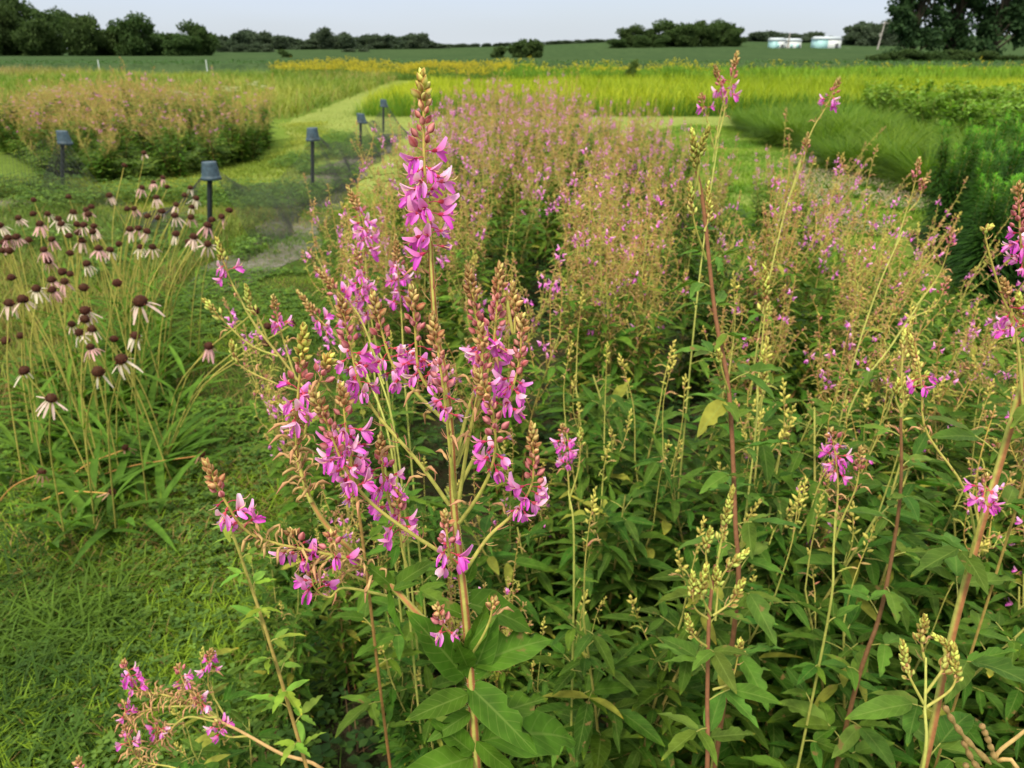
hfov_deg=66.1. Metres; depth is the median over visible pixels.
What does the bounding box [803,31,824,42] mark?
tree
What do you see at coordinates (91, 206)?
coneflower
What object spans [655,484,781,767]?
tick trefoil
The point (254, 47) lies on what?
tree
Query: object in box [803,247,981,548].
tick trefoil
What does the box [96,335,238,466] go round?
coneflower
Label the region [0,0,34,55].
tree
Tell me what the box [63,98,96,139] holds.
tick trefoil
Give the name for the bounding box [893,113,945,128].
grass tuft
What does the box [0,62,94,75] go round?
meadow grass
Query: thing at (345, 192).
garden netting
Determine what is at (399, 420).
tick trefoil
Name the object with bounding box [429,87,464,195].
tick trefoil
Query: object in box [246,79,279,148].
tick trefoil
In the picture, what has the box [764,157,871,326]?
tick trefoil
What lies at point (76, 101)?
tick trefoil
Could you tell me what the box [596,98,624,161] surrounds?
tick trefoil
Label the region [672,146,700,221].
tick trefoil
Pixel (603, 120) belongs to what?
tick trefoil
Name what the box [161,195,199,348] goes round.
coneflower
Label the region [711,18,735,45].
tree
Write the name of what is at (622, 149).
tick trefoil
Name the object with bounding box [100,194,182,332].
coneflower
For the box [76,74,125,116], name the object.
tick trefoil
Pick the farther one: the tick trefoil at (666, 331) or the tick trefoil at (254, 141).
the tick trefoil at (254, 141)
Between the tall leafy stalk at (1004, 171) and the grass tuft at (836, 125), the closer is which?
the tall leafy stalk at (1004, 171)
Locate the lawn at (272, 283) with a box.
[0,211,400,767]
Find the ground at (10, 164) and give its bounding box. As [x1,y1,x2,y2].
[0,74,1012,510]
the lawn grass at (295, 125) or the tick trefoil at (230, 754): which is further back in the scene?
the lawn grass at (295, 125)
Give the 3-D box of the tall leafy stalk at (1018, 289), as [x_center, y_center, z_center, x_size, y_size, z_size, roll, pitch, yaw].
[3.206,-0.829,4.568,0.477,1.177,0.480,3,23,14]
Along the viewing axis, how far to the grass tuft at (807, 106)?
17.34 m
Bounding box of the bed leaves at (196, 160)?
[0,123,271,182]
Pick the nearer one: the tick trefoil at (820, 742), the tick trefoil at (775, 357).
the tick trefoil at (820, 742)
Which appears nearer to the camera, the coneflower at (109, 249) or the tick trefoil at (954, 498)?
the tick trefoil at (954, 498)
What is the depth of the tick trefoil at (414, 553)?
2.08 m
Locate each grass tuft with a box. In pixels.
[717,105,770,129]
[717,108,764,123]
[721,106,758,132]
[723,108,799,138]
[731,100,784,125]
[733,104,801,129]
[740,105,839,147]
[740,107,826,144]
[754,114,832,137]
[756,101,823,113]
[758,100,824,119]
[770,110,872,151]
[770,121,880,158]
[772,116,831,150]
[778,129,899,170]
[779,102,853,120]
[779,103,837,114]
[780,99,842,113]
[786,114,903,146]
[800,101,880,122]
[801,129,890,164]
[802,101,891,125]
[804,100,867,114]
[805,105,916,134]
[812,132,927,177]
[822,105,913,130]
[822,124,908,145]
[829,103,894,121]
[829,120,960,176]
[837,125,928,151]
[838,103,921,126]
[839,103,902,115]
[847,140,962,182]
[848,114,931,142]
[848,129,987,189]
[849,121,937,144]
[850,118,963,145]
[859,133,936,159]
[860,116,935,129]
[868,146,959,198]
[875,109,984,137]
[882,116,948,133]
[886,131,963,152]
[890,134,1009,171]
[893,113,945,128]
[905,128,1006,149]
[906,124,982,142]
[908,134,989,158]
[910,126,1005,143]
[916,115,1010,144]
[931,131,1021,162]
[933,125,1018,144]
[941,125,1022,149]
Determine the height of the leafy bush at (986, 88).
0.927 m
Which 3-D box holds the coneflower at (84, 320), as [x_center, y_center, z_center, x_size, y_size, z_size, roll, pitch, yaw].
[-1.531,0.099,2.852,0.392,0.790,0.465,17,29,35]
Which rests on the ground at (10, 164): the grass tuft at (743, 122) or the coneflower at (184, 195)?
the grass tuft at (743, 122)
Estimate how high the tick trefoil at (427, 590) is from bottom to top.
1.237 m
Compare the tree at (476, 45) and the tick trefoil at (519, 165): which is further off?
the tree at (476, 45)
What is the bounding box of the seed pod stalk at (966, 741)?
[942,705,1023,767]
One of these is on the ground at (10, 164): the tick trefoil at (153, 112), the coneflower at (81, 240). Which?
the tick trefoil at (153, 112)
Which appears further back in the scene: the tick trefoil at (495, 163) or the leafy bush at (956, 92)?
the leafy bush at (956, 92)
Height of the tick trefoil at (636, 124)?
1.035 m
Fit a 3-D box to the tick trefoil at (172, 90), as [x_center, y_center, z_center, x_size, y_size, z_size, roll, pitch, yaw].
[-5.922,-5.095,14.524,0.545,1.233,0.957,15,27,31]
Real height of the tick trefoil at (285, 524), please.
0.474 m
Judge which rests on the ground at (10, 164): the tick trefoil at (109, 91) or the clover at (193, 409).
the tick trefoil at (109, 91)
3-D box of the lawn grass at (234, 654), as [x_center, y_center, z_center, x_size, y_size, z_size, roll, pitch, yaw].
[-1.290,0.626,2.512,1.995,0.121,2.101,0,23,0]
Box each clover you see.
[0,266,371,526]
[0,444,343,767]
[792,157,931,235]
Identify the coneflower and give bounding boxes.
[0,215,97,379]
[0,220,71,399]
[0,222,64,379]
[0,233,115,426]
[0,234,91,407]
[0,239,85,387]
[0,247,90,410]
[0,247,142,426]
[0,284,105,471]
[0,294,79,504]
[0,299,28,491]
[0,337,104,469]
[0,468,48,500]
[1,250,106,421]
[1,332,79,463]
[1,393,104,550]
[2,366,182,531]
[7,274,126,447]
[10,271,120,444]
[11,237,124,378]
[13,297,185,502]
[20,283,126,464]
[21,321,148,436]
[22,246,159,412]
[23,236,89,384]
[24,324,122,487]
[26,233,130,415]
[29,211,112,383]
[30,211,121,373]
[30,260,146,448]
[31,197,118,352]
[32,315,163,511]
[34,257,146,414]
[34,286,144,496]
[37,366,184,543]
[41,331,140,495]
[42,488,115,500]
[43,221,152,400]
[45,279,167,504]
[45,354,157,568]
[46,276,146,452]
[49,215,158,358]
[57,268,216,431]
[59,278,199,465]
[63,323,270,471]
[64,343,192,484]
[65,194,153,338]
[65,206,175,368]
[65,237,126,399]
[66,225,164,389]
[67,209,123,354]
[70,444,136,476]
[72,244,176,383]
[73,221,125,371]
[73,229,129,392]
[74,163,160,314]
[74,319,294,464]
[74,328,227,450]
[75,207,160,364]
[75,221,180,420]
[76,230,180,413]
[76,239,189,409]
[78,175,183,308]
[78,185,178,323]
[78,306,260,483]
[78,340,270,479]
[79,180,157,306]
[79,226,190,390]
[82,244,174,391]
[83,241,174,385]
[84,211,186,364]
[85,192,187,334]
[86,213,198,359]
[86,221,212,402]
[86,451,205,481]
[88,204,138,356]
[89,228,167,400]
[89,245,166,421]
[90,223,192,376]
[95,342,216,458]
[96,206,174,357]
[96,208,172,373]
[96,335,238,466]
[98,184,169,331]
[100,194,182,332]
[100,212,189,353]
[101,202,198,351]
[101,214,168,360]
[102,228,185,407]
[103,240,226,387]
[104,150,180,296]
[105,246,231,407]
[105,295,205,552]
[106,192,194,336]
[109,233,203,414]
[117,185,198,315]
[120,216,216,387]
[122,306,259,461]
[131,204,217,343]
[141,214,229,362]
[142,207,232,364]
[145,214,220,353]
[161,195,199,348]
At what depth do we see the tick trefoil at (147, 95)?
15.33 m
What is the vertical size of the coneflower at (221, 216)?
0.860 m
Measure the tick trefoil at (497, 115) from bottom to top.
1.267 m
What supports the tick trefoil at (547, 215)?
on the planting bed at (343, 756)
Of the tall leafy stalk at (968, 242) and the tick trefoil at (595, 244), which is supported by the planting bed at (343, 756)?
the tick trefoil at (595, 244)
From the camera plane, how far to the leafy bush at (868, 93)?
16.02 m
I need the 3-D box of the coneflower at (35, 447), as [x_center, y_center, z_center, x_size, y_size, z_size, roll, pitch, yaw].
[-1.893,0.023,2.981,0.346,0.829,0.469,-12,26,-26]
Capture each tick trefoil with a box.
[0,74,28,152]
[0,92,27,146]
[0,96,25,120]
[0,110,35,159]
[3,99,46,144]
[5,91,33,116]
[8,97,62,161]
[11,85,60,129]
[11,94,47,137]
[12,92,56,137]
[12,96,31,115]
[12,99,81,168]
[17,79,67,114]
[19,122,70,179]
[30,72,86,142]
[33,81,70,122]
[36,77,86,114]
[37,78,90,123]
[38,78,77,98]
[40,94,79,144]
[41,100,98,160]
[47,78,85,137]
[49,104,95,143]
[57,83,115,140]
[61,83,91,118]
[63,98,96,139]
[68,80,90,115]
[71,77,115,101]
[71,755,84,767]
[74,68,120,135]
[74,88,132,161]
[75,115,121,182]
[76,70,131,114]
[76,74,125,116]
[82,92,141,174]
[86,92,127,128]
[88,67,123,112]
[89,57,155,113]
[96,93,152,148]
[98,71,153,130]
[103,69,165,131]
[104,95,127,138]
[110,95,164,166]
[112,647,323,767]
[115,76,154,136]
[125,74,169,115]
[127,70,163,115]
[132,108,190,177]
[135,77,191,143]
[140,75,177,119]
[141,79,191,119]
[146,101,182,165]
[147,82,197,128]
[153,98,189,150]
[153,108,197,157]
[154,77,198,138]
[164,635,289,767]
[169,72,213,132]
[181,97,227,165]
[184,83,221,125]
[189,79,221,147]
[199,87,219,125]
[201,67,575,767]
[201,98,238,138]
[201,236,422,767]
[205,103,253,162]
[210,66,243,134]
[212,100,230,133]
[213,513,325,767]
[218,89,260,157]
[218,96,267,151]
[219,102,275,160]
[222,215,380,578]
[238,528,334,730]
[243,73,275,132]
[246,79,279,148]
[248,99,273,139]
[250,489,341,628]
[296,289,449,748]
[300,161,415,444]
[303,172,400,349]
[312,182,405,379]
[312,449,403,692]
[313,266,462,722]
[338,322,441,526]
[341,184,426,712]
[341,523,435,723]
[348,246,432,701]
[349,142,444,333]
[350,113,422,261]
[355,567,449,767]
[363,495,469,610]
[364,189,447,410]
[366,456,462,672]
[370,634,494,767]
[377,107,442,288]
[384,233,457,659]
[391,122,420,208]
[392,105,461,218]
[397,178,456,316]
[398,133,453,183]
[406,136,483,273]
[409,99,475,229]
[411,88,459,193]
[411,97,448,257]
[412,103,449,165]
[418,148,492,353]
[419,161,461,288]
[422,533,533,767]
[426,443,639,702]
[428,155,498,312]
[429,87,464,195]
[429,142,494,391]
[431,177,568,471]
[433,115,484,243]
[439,95,462,161]
[440,89,482,140]
[441,87,474,169]
[441,91,461,164]
[441,257,573,514]
[443,122,501,229]
[448,102,481,214]
[450,96,473,199]
[453,68,496,154]
[459,86,484,147]
[459,496,559,638]
[461,93,533,197]
[462,85,502,156]
[462,90,502,134]
[462,106,513,223]
[464,69,501,128]
[466,131,551,292]
[467,118,495,236]
[468,77,499,155]
[468,101,496,182]
[468,428,578,629]
[471,377,617,632]
[472,89,530,206]
[472,113,512,260]
[473,173,542,316]
[478,101,537,279]
[479,122,514,212]
[481,84,529,168]
[486,83,514,166]
[488,108,540,217]
[492,73,521,124]
[494,105,515,171]
[499,86,569,242]
[501,86,556,167]
[502,75,519,119]
[502,84,523,165]
[502,120,524,196]
[503,124,613,327]
[504,95,537,178]
[508,134,542,229]
[509,95,543,139]
[509,596,606,767]
[510,100,551,181]
[513,95,559,198]
[518,92,581,263]
[518,103,538,162]
[519,71,553,154]
[520,136,569,251]
[522,72,557,131]
[524,124,600,246]
[528,91,596,227]
[528,95,576,153]
[531,486,765,767]
[532,78,563,175]
[532,291,692,641]
[533,74,567,129]
[537,70,567,133]
[538,340,687,679]
[540,81,581,186]
[540,141,655,448]
[541,90,594,175]
[542,71,586,174]
[546,105,595,233]
[548,172,650,418]
[549,423,628,767]
[551,64,599,167]
[552,144,608,264]
[553,134,625,307]
[557,132,587,217]
[559,103,590,172]
[560,270,788,647]
[561,168,652,343]
[562,158,674,457]
[564,146,619,274]
[575,100,611,174]
[581,97,629,175]
[582,122,618,201]
[583,377,692,539]
[584,150,687,366]
[590,98,649,223]
[590,159,642,309]
[591,107,640,238]
[592,115,614,163]
[594,102,618,155]
[594,122,633,236]
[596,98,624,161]
[601,124,637,203]
[604,155,646,246]
[604,216,689,410]
[605,140,663,265]
[607,102,640,187]
[610,110,630,186]
[612,116,645,201]
[613,120,660,190]
[615,96,650,152]
[615,128,661,228]
[626,146,687,345]
[629,97,658,172]
[629,350,816,676]
[635,125,691,232]
[636,115,675,202]
[639,100,659,186]
[640,135,677,252]
[642,126,663,193]
[645,121,674,178]
[649,136,684,230]
[651,108,674,164]
[651,225,757,411]
[652,452,846,767]
[655,123,803,767]
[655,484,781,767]
[658,196,723,328]
[660,50,741,565]
[663,139,709,281]
[667,116,690,192]
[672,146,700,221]
[677,336,923,767]
[678,109,706,207]
[680,155,730,252]
[687,371,848,607]
[691,167,790,384]
[691,262,772,767]
[694,142,739,275]
[695,132,740,239]
[695,246,807,504]
[716,76,841,471]
[717,258,791,360]
[718,133,848,421]
[719,401,949,743]
[734,349,897,619]
[740,427,872,767]
[745,144,790,232]
[759,145,805,238]
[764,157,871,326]
[765,107,879,413]
[765,170,962,431]
[767,494,1023,767]
[769,145,818,259]
[770,173,834,309]
[773,126,910,285]
[778,327,947,767]
[782,156,927,495]
[784,137,865,304]
[787,298,945,572]
[798,197,891,464]
[800,278,1003,550]
[802,227,956,584]
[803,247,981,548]
[818,222,924,424]
[828,233,903,372]
[833,468,1023,742]
[845,223,1023,767]
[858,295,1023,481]
[859,243,1023,511]
[860,176,967,353]
[888,379,1023,621]
[898,613,963,767]
[904,210,1023,405]
[916,355,1023,560]
[917,404,1023,712]
[932,350,1023,620]
[933,180,1023,767]
[933,543,1023,764]
[942,386,1023,752]
[943,284,1023,470]
[948,570,1023,767]
[962,336,1023,472]
[975,383,1021,582]
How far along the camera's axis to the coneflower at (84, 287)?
3.11 m
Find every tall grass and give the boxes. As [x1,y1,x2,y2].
[355,69,1023,116]
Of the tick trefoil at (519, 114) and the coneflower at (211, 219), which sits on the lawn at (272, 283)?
the coneflower at (211, 219)
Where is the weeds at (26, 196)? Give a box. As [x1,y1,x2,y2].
[0,171,244,249]
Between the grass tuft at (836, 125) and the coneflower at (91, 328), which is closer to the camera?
the coneflower at (91, 328)
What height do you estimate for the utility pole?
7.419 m
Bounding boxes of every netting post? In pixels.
[56,130,73,188]
[201,161,221,238]
[306,127,319,188]
[357,113,366,153]
[380,99,387,130]
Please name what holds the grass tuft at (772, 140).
on the mown path
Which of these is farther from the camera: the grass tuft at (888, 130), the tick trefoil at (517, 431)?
the grass tuft at (888, 130)
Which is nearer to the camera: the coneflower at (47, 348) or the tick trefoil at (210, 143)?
the coneflower at (47, 348)
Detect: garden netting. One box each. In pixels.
[0,136,67,197]
[37,139,201,247]
[217,134,347,244]
[318,118,383,193]
[367,103,410,156]
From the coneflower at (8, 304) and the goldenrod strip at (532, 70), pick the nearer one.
the coneflower at (8, 304)
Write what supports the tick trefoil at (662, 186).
on the planting bed at (343, 756)
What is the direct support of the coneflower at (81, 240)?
on the lawn at (272, 283)
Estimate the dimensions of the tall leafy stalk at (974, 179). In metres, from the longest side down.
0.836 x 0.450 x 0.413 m
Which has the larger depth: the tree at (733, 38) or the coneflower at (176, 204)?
the tree at (733, 38)
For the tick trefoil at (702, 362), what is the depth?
1.84 m
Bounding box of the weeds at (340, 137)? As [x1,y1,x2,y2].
[70,128,393,281]
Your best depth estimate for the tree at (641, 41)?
227.77 m
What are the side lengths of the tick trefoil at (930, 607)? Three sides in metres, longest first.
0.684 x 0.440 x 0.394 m
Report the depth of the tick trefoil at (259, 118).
14.33 m
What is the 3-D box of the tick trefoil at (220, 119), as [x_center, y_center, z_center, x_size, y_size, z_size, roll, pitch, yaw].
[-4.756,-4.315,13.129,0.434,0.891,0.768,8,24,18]
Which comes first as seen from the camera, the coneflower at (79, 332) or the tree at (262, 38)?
the coneflower at (79, 332)
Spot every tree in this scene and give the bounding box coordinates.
[0,0,17,55]
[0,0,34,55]
[10,17,57,55]
[30,7,70,55]
[44,5,80,55]
[61,12,109,55]
[95,27,119,55]
[106,11,155,55]
[145,31,167,55]
[161,32,173,55]
[161,32,202,55]
[175,18,221,55]
[216,44,231,51]
[217,34,230,41]
[218,39,227,47]
[225,30,250,47]
[229,43,247,51]
[241,28,256,42]
[244,42,261,51]
[248,30,271,49]
[259,43,275,51]
[270,34,295,49]
[285,35,301,47]
[292,38,318,49]
[309,32,319,48]
[315,26,338,49]
[335,31,349,37]
[337,34,362,48]
[341,48,355,51]
[354,33,369,47]
[358,48,370,51]
[362,33,386,48]
[382,33,405,48]
[399,33,416,48]
[405,32,429,48]
[427,42,450,48]
[451,44,462,47]
[470,43,480,46]
[481,43,490,46]
[490,42,504,46]
[543,41,554,44]
[553,40,563,44]
[562,40,574,43]
[574,39,583,43]
[582,39,595,42]
[593,38,605,42]
[606,38,629,47]
[615,23,644,46]
[632,35,651,47]
[641,28,662,46]
[652,18,689,46]
[652,34,670,47]
[670,23,699,46]
[686,20,706,45]
[694,22,724,46]
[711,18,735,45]
[722,26,746,46]
[747,31,768,41]
[764,30,788,38]
[785,33,809,42]
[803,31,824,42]
[841,21,865,44]
[855,21,882,45]
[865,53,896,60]
[880,18,898,45]
[881,0,954,53]
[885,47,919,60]
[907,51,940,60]
[923,0,993,55]
[926,50,952,60]
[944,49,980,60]
[954,0,1023,55]
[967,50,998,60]
[986,54,1017,60]
[1013,54,1023,60]
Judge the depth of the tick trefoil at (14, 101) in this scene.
15.41 m
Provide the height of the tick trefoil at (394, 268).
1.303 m
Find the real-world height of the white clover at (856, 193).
0.091 m
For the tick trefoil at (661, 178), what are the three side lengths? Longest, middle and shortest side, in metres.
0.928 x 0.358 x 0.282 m
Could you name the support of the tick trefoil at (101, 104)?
on the ground at (10, 164)
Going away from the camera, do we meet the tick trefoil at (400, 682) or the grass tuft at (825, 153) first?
the tick trefoil at (400, 682)
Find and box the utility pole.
[877,21,888,48]
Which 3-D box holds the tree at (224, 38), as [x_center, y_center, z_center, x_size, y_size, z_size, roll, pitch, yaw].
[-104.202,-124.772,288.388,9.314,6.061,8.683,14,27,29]
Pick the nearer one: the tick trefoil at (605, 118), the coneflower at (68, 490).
the coneflower at (68, 490)
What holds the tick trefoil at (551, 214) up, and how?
on the planting bed at (343, 756)
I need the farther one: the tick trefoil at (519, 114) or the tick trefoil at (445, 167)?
the tick trefoil at (519, 114)
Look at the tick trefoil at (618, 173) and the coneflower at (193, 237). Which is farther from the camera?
the tick trefoil at (618, 173)
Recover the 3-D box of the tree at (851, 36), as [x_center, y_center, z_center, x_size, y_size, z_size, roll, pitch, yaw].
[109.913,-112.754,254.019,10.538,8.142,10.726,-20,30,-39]
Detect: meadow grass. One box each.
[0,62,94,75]
[0,66,400,121]
[0,198,276,433]
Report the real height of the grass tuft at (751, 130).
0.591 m
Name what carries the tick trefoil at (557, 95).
on the ground at (10, 164)
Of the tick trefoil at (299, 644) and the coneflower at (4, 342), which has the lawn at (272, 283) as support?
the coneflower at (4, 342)
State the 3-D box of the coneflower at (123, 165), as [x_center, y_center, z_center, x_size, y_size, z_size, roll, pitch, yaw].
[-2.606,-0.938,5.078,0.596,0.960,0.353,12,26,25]
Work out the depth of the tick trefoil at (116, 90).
15.23 m
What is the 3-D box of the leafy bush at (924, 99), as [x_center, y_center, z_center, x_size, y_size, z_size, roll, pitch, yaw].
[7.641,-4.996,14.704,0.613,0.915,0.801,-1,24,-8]
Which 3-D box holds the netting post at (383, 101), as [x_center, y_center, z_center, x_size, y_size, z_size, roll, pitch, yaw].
[-2.678,-5.645,16.556,0.172,0.657,0.172,0,23,0]
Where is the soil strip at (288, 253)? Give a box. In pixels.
[180,134,401,296]
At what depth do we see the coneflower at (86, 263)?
3.43 m
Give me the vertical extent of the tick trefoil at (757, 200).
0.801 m
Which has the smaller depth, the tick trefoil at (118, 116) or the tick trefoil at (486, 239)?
the tick trefoil at (486, 239)
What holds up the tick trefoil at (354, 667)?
on the planting bed at (343, 756)
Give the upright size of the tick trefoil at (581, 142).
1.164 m
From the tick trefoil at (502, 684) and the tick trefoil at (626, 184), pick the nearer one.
the tick trefoil at (502, 684)
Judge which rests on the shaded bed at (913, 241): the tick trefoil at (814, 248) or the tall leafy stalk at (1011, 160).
the tall leafy stalk at (1011, 160)
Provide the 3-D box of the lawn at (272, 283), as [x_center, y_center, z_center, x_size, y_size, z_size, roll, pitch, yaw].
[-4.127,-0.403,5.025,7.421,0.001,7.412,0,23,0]
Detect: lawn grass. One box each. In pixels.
[0,120,402,220]
[0,437,380,767]
[581,123,952,378]
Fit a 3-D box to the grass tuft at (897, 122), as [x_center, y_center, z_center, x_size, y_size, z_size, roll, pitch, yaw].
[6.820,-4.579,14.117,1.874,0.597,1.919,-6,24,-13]
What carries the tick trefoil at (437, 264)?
on the planting bed at (343, 756)
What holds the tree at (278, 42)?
on the soybean field
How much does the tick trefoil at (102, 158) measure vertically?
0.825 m
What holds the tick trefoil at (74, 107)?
on the ground at (10, 164)
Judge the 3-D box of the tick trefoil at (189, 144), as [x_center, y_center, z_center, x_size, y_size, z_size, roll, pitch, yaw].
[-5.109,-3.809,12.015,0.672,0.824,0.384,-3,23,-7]
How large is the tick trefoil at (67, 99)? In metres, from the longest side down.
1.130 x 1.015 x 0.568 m
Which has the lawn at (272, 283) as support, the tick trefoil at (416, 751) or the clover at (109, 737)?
the clover at (109, 737)
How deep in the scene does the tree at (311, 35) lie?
287.74 m
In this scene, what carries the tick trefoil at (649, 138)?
on the planting bed at (343, 756)
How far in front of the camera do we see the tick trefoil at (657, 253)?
3.92 m
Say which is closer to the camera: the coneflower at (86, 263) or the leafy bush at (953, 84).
the coneflower at (86, 263)
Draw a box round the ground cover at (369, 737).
[271,163,972,767]
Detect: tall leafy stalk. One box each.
[916,119,958,237]
[918,144,970,250]
[919,124,987,245]
[940,173,1004,273]
[941,148,997,260]
[943,175,1015,291]
[945,124,985,195]
[945,170,1021,307]
[952,122,1023,250]
[954,151,990,233]
[955,117,995,168]
[956,128,992,174]
[961,140,991,202]
[962,128,993,199]
[975,141,1007,196]
[985,109,1022,179]
[990,168,1023,295]
[990,173,1023,242]
[994,142,1023,223]
[995,118,1023,184]
[1001,125,1023,171]
[1007,264,1023,304]
[1012,263,1023,314]
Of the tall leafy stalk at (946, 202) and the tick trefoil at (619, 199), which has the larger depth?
the tall leafy stalk at (946, 202)
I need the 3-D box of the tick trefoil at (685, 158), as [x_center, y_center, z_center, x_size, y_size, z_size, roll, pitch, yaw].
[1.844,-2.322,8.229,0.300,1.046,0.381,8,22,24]
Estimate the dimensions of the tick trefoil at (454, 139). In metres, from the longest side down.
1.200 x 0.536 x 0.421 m
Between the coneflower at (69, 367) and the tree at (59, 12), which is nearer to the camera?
the coneflower at (69, 367)
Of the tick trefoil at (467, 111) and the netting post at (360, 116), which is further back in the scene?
the netting post at (360, 116)
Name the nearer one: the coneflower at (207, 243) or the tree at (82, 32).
the coneflower at (207, 243)
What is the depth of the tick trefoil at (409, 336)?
3.59 m
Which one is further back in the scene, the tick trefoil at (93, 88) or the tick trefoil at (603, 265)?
the tick trefoil at (93, 88)
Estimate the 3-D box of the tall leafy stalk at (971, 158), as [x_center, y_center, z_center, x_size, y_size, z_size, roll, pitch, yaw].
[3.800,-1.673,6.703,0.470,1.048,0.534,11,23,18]
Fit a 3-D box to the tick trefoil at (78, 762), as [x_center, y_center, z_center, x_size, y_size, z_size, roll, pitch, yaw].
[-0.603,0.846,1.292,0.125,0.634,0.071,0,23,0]
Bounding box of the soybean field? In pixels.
[0,35,1023,73]
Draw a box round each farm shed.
[768,38,785,47]
[784,38,802,47]
[810,36,842,47]
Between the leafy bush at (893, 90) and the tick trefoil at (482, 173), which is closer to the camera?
the tick trefoil at (482, 173)
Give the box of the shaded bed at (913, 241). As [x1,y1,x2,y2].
[907,220,1023,313]
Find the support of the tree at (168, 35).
on the soybean field
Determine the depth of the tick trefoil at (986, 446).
2.62 m
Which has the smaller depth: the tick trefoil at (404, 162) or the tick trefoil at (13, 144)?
the tick trefoil at (404, 162)
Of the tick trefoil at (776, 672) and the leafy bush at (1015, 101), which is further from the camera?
the leafy bush at (1015, 101)
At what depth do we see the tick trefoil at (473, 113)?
9.25 m
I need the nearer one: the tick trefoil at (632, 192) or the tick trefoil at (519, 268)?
the tick trefoil at (519, 268)
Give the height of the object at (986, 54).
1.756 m
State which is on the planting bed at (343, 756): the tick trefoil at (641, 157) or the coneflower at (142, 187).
the tick trefoil at (641, 157)
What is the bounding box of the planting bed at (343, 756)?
[307,168,978,767]
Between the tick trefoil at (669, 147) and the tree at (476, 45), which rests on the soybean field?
the tree at (476, 45)
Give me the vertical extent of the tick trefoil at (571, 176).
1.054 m
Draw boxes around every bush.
[277,49,292,57]
[490,45,507,57]
[508,38,527,57]
[521,38,544,57]
[625,59,638,78]
[860,80,895,108]
[862,85,904,116]
[876,83,899,112]
[892,89,921,114]
[897,78,937,109]
[899,90,926,119]
[903,91,941,121]
[909,92,950,130]
[919,83,950,108]
[922,92,952,121]
[935,80,975,128]
[940,98,990,135]
[949,85,978,123]
[963,85,1005,123]
[964,99,1003,133]
[976,99,1013,130]
[980,98,1023,136]
[981,86,1020,109]
[983,100,1023,144]
[988,85,1016,101]
[992,85,1023,124]
[1004,82,1023,106]
[1005,83,1023,107]
[1012,93,1023,116]
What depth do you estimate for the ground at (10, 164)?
8.91 m
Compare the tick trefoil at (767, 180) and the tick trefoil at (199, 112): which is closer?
the tick trefoil at (767, 180)
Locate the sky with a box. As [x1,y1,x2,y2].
[20,0,1011,46]
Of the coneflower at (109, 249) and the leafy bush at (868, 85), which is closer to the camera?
the coneflower at (109, 249)
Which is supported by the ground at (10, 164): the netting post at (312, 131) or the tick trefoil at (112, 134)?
the tick trefoil at (112, 134)
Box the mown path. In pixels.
[246,81,936,221]
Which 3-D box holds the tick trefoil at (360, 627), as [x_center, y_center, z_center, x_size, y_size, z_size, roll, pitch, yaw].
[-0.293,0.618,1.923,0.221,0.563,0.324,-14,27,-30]
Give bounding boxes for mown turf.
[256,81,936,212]
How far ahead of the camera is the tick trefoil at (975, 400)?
3.02 m
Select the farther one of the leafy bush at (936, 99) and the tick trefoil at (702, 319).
the leafy bush at (936, 99)
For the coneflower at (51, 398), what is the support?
on the lawn at (272, 283)
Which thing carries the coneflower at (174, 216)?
on the lawn at (272, 283)
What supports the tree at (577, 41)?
on the soybean field
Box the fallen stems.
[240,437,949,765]
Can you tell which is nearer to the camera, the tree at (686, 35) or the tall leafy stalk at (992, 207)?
the tall leafy stalk at (992, 207)
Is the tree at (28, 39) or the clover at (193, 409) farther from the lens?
the tree at (28, 39)
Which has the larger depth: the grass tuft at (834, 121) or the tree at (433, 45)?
the tree at (433, 45)
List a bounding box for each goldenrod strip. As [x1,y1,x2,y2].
[261,55,515,80]
[488,55,767,81]
[725,57,1023,82]
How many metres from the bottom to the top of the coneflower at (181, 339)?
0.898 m
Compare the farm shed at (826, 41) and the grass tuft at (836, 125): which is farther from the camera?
the farm shed at (826, 41)
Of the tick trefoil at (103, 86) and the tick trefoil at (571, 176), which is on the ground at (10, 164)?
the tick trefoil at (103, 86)
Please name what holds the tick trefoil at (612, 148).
on the planting bed at (343, 756)
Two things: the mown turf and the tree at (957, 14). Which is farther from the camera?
the tree at (957, 14)
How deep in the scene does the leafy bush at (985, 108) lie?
13.62 m
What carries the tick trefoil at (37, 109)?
on the ground at (10, 164)
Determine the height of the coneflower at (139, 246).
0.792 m
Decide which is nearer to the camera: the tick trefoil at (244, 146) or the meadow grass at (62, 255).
the meadow grass at (62, 255)
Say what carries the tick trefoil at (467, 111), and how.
on the planting bed at (343, 756)
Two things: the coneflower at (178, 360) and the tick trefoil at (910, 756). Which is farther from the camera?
the coneflower at (178, 360)
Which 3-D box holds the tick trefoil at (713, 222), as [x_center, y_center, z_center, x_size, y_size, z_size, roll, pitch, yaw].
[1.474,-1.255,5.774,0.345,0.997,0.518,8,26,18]
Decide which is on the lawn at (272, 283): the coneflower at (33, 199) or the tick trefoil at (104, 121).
the coneflower at (33, 199)
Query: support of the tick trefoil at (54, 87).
on the ground at (10, 164)
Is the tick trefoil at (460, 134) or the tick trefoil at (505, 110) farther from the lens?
the tick trefoil at (505, 110)
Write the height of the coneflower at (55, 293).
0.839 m
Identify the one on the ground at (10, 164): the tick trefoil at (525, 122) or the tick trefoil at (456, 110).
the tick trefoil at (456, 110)
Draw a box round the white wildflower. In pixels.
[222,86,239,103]

